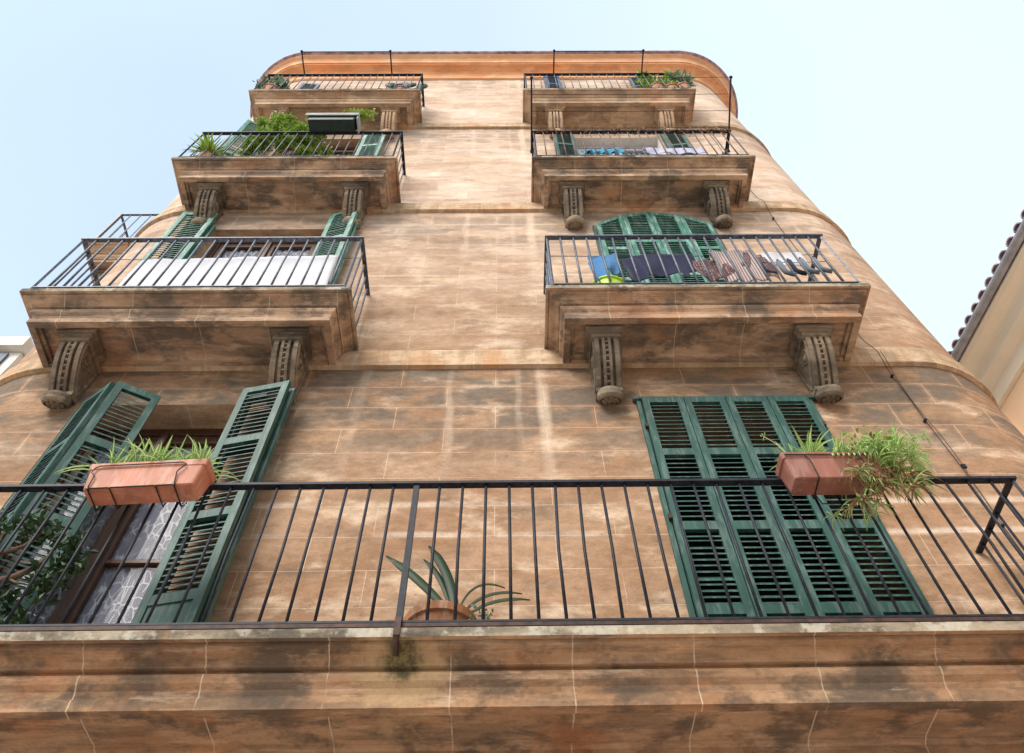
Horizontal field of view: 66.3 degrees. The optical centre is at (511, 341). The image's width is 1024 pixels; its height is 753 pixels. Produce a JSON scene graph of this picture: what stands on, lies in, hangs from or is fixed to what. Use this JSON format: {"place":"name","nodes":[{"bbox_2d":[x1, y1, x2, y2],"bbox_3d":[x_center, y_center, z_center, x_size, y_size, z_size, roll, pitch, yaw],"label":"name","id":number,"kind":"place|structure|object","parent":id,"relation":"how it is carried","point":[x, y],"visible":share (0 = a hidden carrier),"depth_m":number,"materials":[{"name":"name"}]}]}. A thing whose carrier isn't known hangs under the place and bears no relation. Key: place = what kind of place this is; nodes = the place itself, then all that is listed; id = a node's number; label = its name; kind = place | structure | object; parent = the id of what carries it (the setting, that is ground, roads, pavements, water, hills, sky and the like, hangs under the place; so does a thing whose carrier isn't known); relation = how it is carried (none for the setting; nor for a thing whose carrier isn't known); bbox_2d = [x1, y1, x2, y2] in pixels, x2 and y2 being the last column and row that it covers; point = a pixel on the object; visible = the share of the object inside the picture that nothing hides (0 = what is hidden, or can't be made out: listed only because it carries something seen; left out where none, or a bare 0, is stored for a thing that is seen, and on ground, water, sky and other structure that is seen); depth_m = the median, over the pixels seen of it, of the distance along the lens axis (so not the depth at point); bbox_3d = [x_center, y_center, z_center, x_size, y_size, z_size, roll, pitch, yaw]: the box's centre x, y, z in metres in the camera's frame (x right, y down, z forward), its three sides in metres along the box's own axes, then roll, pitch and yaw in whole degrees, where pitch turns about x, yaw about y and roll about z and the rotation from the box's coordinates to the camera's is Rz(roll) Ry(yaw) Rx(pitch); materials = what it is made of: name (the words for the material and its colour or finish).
{"place":"outdoors","nodes":[
{"label":"outdoors","id":0,"kind":"place"},
{"bbox_2d":[0,336,33,375],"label":"distant building","id":1,"kind":"structure","parent":0,"point":[14,350],"depth_m":13.73,"materials":[{"name":"paint"}]},
{"bbox_2d":[0,353,8,362],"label":"window","id":2,"kind":"structure","parent":1,"relation":"in","point":[2,355],"depth_m":13.58,"materials":[{"name":"grey glass"}]},
{"bbox_2d":[377,82,427,91],"bbox_3d":[-1.866,-4.175,13.000,0.908,0.810,0.079,0,-58,-1],"label":"prickly pear","id":3,"kind":"object","parent":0,"point":[392,85],"visible":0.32,"depth_m":13.13,"materials":[{"name":"green plant"}]},
{"bbox_2d":[0,0,1023,351],"label":"sky","id":4,"kind":"structure","parent":0,"point":[901,121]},
{"bbox_2d":[948,209,1023,435],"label":"neighbour building","id":5,"kind":"structure","parent":0,"point":[988,348],"depth_m":12.05,"materials":[{"name":"beige paint"}]},
{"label":"street","id":6,"kind":"structure","parent":0,"visible":0},
{"bbox_2d":[0,50,1023,752],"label":"apartment building","id":7,"kind":"structure","parent":6,"relation":"on","point":[464,372],"depth_m":5.63,"materials":[{"name":"stone"}]},
{"bbox_2d":[0,429,223,623],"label":"balcony door","id":8,"kind":"structure","parent":7,"relation":"in","point":[113,604],"depth_m":5.26,"materials":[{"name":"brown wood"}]},
{"bbox_2d":[83,459,215,512],"bbox_3d":[-2.014,0.809,4.333,0.675,0.247,0.215,-3,-58,1],"label":"balcony planter","id":9,"kind":"object","parent":7,"relation":"hanging from","point":[162,482],"visible":1,"depth_m":4.28,"materials":[{"name":"ceramic"}]},
{"bbox_2d":[55,434,243,511],"bbox_3d":[-2.021,0.696,4.473,1.061,0.384,0.474,0,-58,-1],"label":"spider plant","id":10,"kind":"object","parent":9,"relation":"in","point":[161,455],"visible":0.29,"depth_m":4.44,"materials":[{"name":"green plant"}]},
{"bbox_2d":[198,151,213,155],"bbox_3d":[-3.781,-2.165,9.599,0.240,0.300,0.240,0,-58,-1],"label":"clay pot","id":11,"kind":"object","parent":7,"relation":"on","point":[207,153],"visible":0.16,"depth_m":9.63,"materials":[{"name":"orange ceramic"}]},
{"bbox_2d":[184,132,229,155],"bbox_3d":[-3.777,-2.371,9.816,0.614,0.455,0.608,0,-58,-1],"label":"fern","id":12,"kind":"object","parent":7,"relation":"on","point":[205,143],"visible":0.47,"depth_m":9.74,"materials":[{"name":"green plant"}]},
{"bbox_2d":[86,258,345,259],"bbox_3d":[-2.701,-0.767,7.340,2.570,0.026,0.005,0,-58,-1],"label":"washing line","id":13,"kind":"object","parent":7,"relation":"attached to","point":[143,259],"visible":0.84,"depth_m":7.33,"materials":[{"name":"fabric"}]},
{"bbox_2d":[118,255,338,285],"bbox_3d":[-2.532,-0.568,7.015,1.825,0.855,0.050,0,-58,-1],"label":"white sheet","id":14,"kind":"object","parent":13,"relation":"hanging from","point":[284,273],"visible":0.53,"depth_m":7.09,"materials":[{"name":"fabric"}]},
{"bbox_2d":[205,242,317,257],"bbox_3d":[-2.772,-0.471,8.016,1.280,2.600,0.084,0,-58,-1],"label":"balcony door","id":15,"kind":"structure","parent":7,"relation":"in","point":[296,250],"depth_m":8.98,"materials":[{"name":"brown wood"}]},
{"bbox_2d":[263,83,277,88],"bbox_3d":[-3.885,-3.935,12.518,0.290,0.330,0.286,0,-58,-1],"label":"clay pot","id":16,"kind":"object","parent":7,"relation":"on","point":[268,85],"visible":0.31,"depth_m":12.55,"materials":[{"name":"orange ceramic"}]},
{"bbox_2d":[252,73,290,88],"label":"leafy plant","id":17,"kind":"object","parent":16,"relation":"on","point":[278,80],"visible":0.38,"depth_m":12.90,"materials":[{"name":"green plant"}]},
{"bbox_2d":[236,111,333,155],"bbox_3d":[-3.007,-2.649,10.490,1.351,2.306,0.506,0,-58,-1],"label":"flowering bush","id":18,"kind":"object","parent":7,"relation":"on","point":[279,122],"visible":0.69,"depth_m":10.39,"materials":[{"name":"green plant"}]},
{"bbox_2d":[281,147,357,155],"bbox_3d":[-2.816,-2.259,10.908,1.280,2.600,0.084,0,-58,-1],"label":"balcony door","id":19,"kind":"structure","parent":7,"relation":"in","point":[340,150],"depth_m":11.89,"materials":[{"name":"brown wood"}]},
{"bbox_2d":[305,113,360,133],"bbox_3d":[-2.332,-2.831,10.188,0.690,0.205,0.215,0,-58,-1],"label":"hanging trough","id":20,"kind":"object","parent":7,"relation":"hanging from","point":[334,122],"visible":1,"depth_m":10.13,"materials":[{"name":"black plastic"}]},
{"bbox_2d":[342,106,377,122],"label":"yellow green plant","id":21,"kind":"object","parent":20,"relation":"on","point":[365,113],"visible":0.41,"depth_m":10.46,"materials":[{"name":"green plant"}]},
{"bbox_2d":[300,50,391,73],"bbox_3d":[-2.761,-4.652,13.121,1.514,0.080,0.419,0,-58,-1],"label":"clothes line","id":22,"kind":"object","parent":7,"relation":"on","point":[301,51],"visible":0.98,"depth_m":13.05,"materials":[{"name":"black metal"}]},
{"bbox_2d":[404,600,476,619],"bbox_3d":[-0.358,1.490,3.864,0.380,0.214,0.380,0,-58,-1],"label":"clay pot","id":23,"kind":"object","parent":7,"relation":"on","point":[441,609],"visible":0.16,"depth_m":3.84,"materials":[{"name":"orange ceramic"}]},
{"bbox_2d":[385,545,529,612],"bbox_3d":[-0.301,1.297,4.161,0.788,0.547,0.088,0,-58,-1],"label":"strap leaf plant","id":24,"kind":"object","parent":23,"relation":"on","point":[445,580],"visible":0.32,"depth_m":4.16,"materials":[{"name":"green plant"}]},
{"bbox_2d":[465,605,494,619],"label":"trailing succulent","id":25,"kind":"object","parent":23,"relation":"hanging from","point":[486,615],"visible":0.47,"depth_m":3.86,"materials":[{"name":"green plant"}]},
{"bbox_2d":[553,49,644,72],"bbox_3d":[1.448,-4.680,13.167,1.534,0.080,0.419,0,-58,-1],"label":"clothes line","id":26,"kind":"object","parent":7,"relation":"on","point":[643,50],"visible":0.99,"depth_m":13.10,"materials":[{"name":"black metal"}]},
{"bbox_2d":[581,148,624,154],"bbox_3d":[1.135,-2.364,9.769,0.546,0.188,0.099,0,-58,-1],"label":"turquoise towel","id":27,"kind":"object","parent":7,"relation":"on","point":[602,150],"visible":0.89,"depth_m":9.75,"materials":[{"name":"blue fabric"}]},
{"bbox_2d":[592,275,623,282],"bbox_3d":[0.853,-0.334,6.812,0.380,0.315,0.377,0,-58,-1],"label":"laundry basket","id":28,"kind":"object","parent":7,"relation":"on","point":[605,279],"visible":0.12,"depth_m":6.83,"materials":[{"name":"plastic"}]},
{"bbox_2d":[577,146,656,154],"bbox_3d":[1.594,-2.289,10.956,1.300,2.600,0.084,0,-58,-1],"label":"balcony door","id":29,"kind":"structure","parent":7,"relation":"in","point":[630,150],"depth_m":11.98,"materials":[{"name":"grey paint"}]},
{"bbox_2d":[530,76,732,152],"bbox_3d":[1.561,-2.979,10.305,2.654,0.420,0.899,0,-58,-1],"label":"clothes line","id":30,"kind":"object","parent":7,"relation":"attached to","point":[729,110],"visible":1,"depth_m":10.27,"materials":[{"name":"black metal"}]},
{"bbox_2d":[534,125,731,137],"bbox_3d":[1.598,-2.765,10.308,2.609,0.164,0.176,0,-58,-1],"label":"dry vine","id":31,"kind":"object","parent":7,"relation":"on","point":[668,131],"visible":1,"depth_m":10.30,"materials":[{"name":"brown plant"}]},
{"bbox_2d":[649,82,664,87],"bbox_3d":[2.355,-3.977,12.587,0.290,0.330,0.286,0,-58,-1],"label":"clay pot","id":32,"kind":"object","parent":7,"relation":"on","point":[657,84],"visible":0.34,"depth_m":12.62,"materials":[{"name":"orange ceramic"}]},
{"bbox_2d":[634,69,666,87],"bbox_3d":[2.301,-4.368,13.238,0.544,1.292,0.365,13,-59,-9],"label":"leafy plant","id":33,"kind":"object","parent":32,"relation":"on","point":[645,83],"visible":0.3,"depth_m":13.05,"materials":[{"name":"green plant"}]},
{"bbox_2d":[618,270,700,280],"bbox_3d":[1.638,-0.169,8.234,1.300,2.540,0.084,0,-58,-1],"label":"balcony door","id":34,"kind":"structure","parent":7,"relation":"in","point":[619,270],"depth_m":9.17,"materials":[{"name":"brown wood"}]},
{"bbox_2d":[664,83,678,87],"bbox_3d":[2.575,-3.957,12.556,0.290,0.250,0.286,0,-58,-1],"label":"clay pot","id":35,"kind":"object","parent":7,"relation":"on","point":[670,85],"visible":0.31,"depth_m":12.56,"materials":[{"name":"orange ceramic"}]},
{"bbox_2d":[658,69,682,84],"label":"leafy plant","id":36,"kind":"object","parent":35,"relation":"in","point":[672,80],"visible":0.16,"depth_m":12.97,"materials":[{"name":"green plant"}]},
{"bbox_2d":[643,148,705,153],"bbox_3d":[2.046,-2.381,9.849,0.781,0.216,0.062,0,-58,-1],"label":"lilac cloth","id":37,"kind":"object","parent":7,"relation":"attached to","point":[672,151],"visible":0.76,"depth_m":9.84,"materials":[{"name":"fabric"}]},
{"bbox_2d":[677,82,691,87],"bbox_3d":[2.775,-3.980,12.592,0.290,0.330,0.286,0,-58,-1],"label":"clay pot","id":38,"kind":"object","parent":7,"relation":"on","point":[684,84],"visible":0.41,"depth_m":12.61,"materials":[{"name":"orange ceramic"}]},
{"bbox_2d":[664,68,695,86],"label":"leafy plant","id":39,"kind":"object","parent":38,"relation":"in","point":[683,74],"visible":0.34,"depth_m":13.03,"materials":[{"name":"green plant"}]},
{"bbox_2d":[555,254,819,256],"bbox_3d":[1.623,-0.800,7.356,2.580,0.026,0.005,0,-58,-1],"label":"washing line","id":40,"kind":"object","parent":7,"relation":"attached to","point":[633,256],"visible":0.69,"depth_m":7.35,"materials":[{"name":"fabric"}]},
{"bbox_2d":[588,259,611,282],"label":"denim jeans","id":41,"kind":"object","parent":40,"relation":"hanging from","point":[599,267],"visible":0.77,"depth_m":7.04,"materials":[{"name":"blue fabric"}]},
{"bbox_2d":[587,253,619,274],"bbox_3d":[0.840,-0.709,7.196,0.266,0.377,0.079,0,-58,-1],"label":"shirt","id":42,"kind":"object","parent":40,"relation":"hanging from","point":[612,264],"visible":0.62,"depth_m":7.17,"materials":[{"name":"blue fabric"}]},
{"bbox_2d":[620,258,649,281],"bbox_3d":[1.105,-0.642,7.054,0.206,0.456,0.068,0,-58,-1],"label":"navy garment","id":43,"kind":"object","parent":40,"relation":"hanging from","point":[627,265],"visible":0.9,"depth_m":7.04,"materials":[{"name":"fabric"}]},
{"bbox_2d":[633,253,696,277],"bbox_3d":[1.402,-0.679,7.154,0.596,0.495,0.066,0,-58,-1],"label":"navy garment","id":44,"kind":"object","parent":40,"relation":"hanging from","point":[669,265],"visible":0.84,"depth_m":7.16,"materials":[{"name":"fabric"}]},
{"bbox_2d":[692,259,734,281],"bbox_3d":[1.829,-0.634,7.045,0.365,0.414,0.085,0,-58,-1],"label":"dotted garment","id":45,"kind":"object","parent":40,"relation":"hanging from","point":[713,270],"visible":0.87,"depth_m":7.04,"materials":[{"name":"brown fabric"}]},
{"bbox_2d":[708,250,767,281],"bbox_3d":[2.047,-0.678,7.096,0.423,0.645,0.061,0,-58,-1],"label":"striped shirt","id":46,"kind":"object","parent":40,"relation":"hanging from","point":[742,270],"visible":0.75,"depth_m":7.08,"materials":[{"name":"pink fabric"}]},
{"bbox_2d":[741,252,781,281],"bbox_3d":[2.217,-0.672,7.111,0.305,0.613,0.072,0,-58,-1],"label":"dotted garment","id":47,"kind":"object","parent":40,"relation":"hanging from","point":[747,260],"visible":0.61,"depth_m":7.12,"materials":[{"name":"brown fabric"}]},
{"bbox_2d":[759,252,809,265],"bbox_3d":[2.525,-0.750,7.274,0.389,0.285,0.049,0,-58,-1],"label":"white shirt","id":48,"kind":"object","parent":40,"relation":"hanging from","point":[774,256],"visible":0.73,"depth_m":7.30,"materials":[{"name":"fabric"}]},
{"bbox_2d":[653,450,853,616],"bbox_3d":[1.681,1.603,5.369,1.300,2.600,0.084,0,-58,-1],"label":"balcony door","id":49,"kind":"structure","parent":7,"relation":"in","point":[754,507],"depth_m":5.64,"materials":[{"name":"brown wood"}]},
{"bbox_2d":[775,452,887,503],"bbox_3d":[1.800,0.779,4.374,0.575,0.259,0.224,0,-58,-1],"label":"balcony planter","id":50,"kind":"object","parent":7,"relation":"hanging from","point":[809,473],"visible":0.73,"depth_m":4.33,"materials":[{"name":"brown ceramic"}]},
{"bbox_2d":[812,425,896,451],"bbox_3d":[2.025,0.621,4.599,0.562,0.317,0.218,0,-58,-1],"label":"herb plant","id":51,"kind":"object","parent":50,"relation":"in","point":[889,437],"visible":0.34,"depth_m":4.60,"materials":[{"name":"green plant"}]},
{"bbox_2d":[760,419,950,531],"bbox_3d":[1.995,0.694,4.375,1.025,0.758,0.489,0,-58,-1],"label":"spider plant","id":52,"kind":"object","parent":50,"relation":"in","point":[899,472],"visible":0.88,"depth_m":4.29,"materials":[{"name":"green plant"}]},
{"bbox_3d":[-3.254,1.496,3.910,0.470,0.360,0.470,0,-58,-1],"label":"clay pot","id":53,"kind":"object","parent":7,"relation":"on","visible":0},
{"bbox_2d":[0,500,98,623],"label":"potted shrub","id":54,"kind":"object","parent":53,"relation":"in","point":[69,547],"visible":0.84,"depth_m":4.26,"materials":[{"name":"green plant"}]},
{"bbox_3d":[2.506,-0.723,7.176,0.780,0.026,0.005,0,-58,-1],"label":"washing line","id":55,"kind":"object","parent":7,"relation":"attached to","visible":0},
{"bbox_2d":[759,259,776,272],"bbox_3d":[2.297,-0.656,7.065,0.120,0.276,0.054,0,-58,-1],"label":"sock","id":56,"kind":"object","parent":55,"relation":"hanging from","point":[766,269],"visible":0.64,"depth_m":6.99,"materials":[{"name":"brown fabric"}]},
{"bbox_2d":[776,260,796,276],"bbox_3d":[2.472,-0.646,7.050,0.120,0.276,0.054,0,-58,-1],"label":"sock","id":57,"kind":"object","parent":55,"relation":"hanging from","point":[781,266],"visible":0.85,"depth_m":7.02,"materials":[{"name":"grey fabric"}]},
{"bbox_2d":[787,259,806,275],"bbox_3d":[2.571,-0.658,7.068,0.120,0.276,0.054,0,-58,-1],"label":"sock","id":58,"kind":"object","parent":55,"relation":"hanging from","point":[795,268],"visible":0.72,"depth_m":7.01,"materials":[{"name":"black fabric"}]},
{"bbox_2d":[799,258,819,274],"bbox_3d":[2.691,-0.669,7.086,0.120,0.276,0.054,0,-58,-1],"label":"sock","id":59,"kind":"object","parent":55,"relation":"hanging from","point":[808,267],"visible":0.74,"depth_m":7.03,"materials":[{"name":"grey fabric"}]},
{"bbox_2d":[810,257,832,273],"bbox_3d":[2.811,-0.680,7.105,0.120,0.276,0.054,0,-58,-1],"label":"sock","id":60,"kind":"object","parent":55,"relation":"hanging from","point":[826,270],"visible":0.81,"depth_m":7.03,"materials":[{"name":"grey fabric"}]}
]}

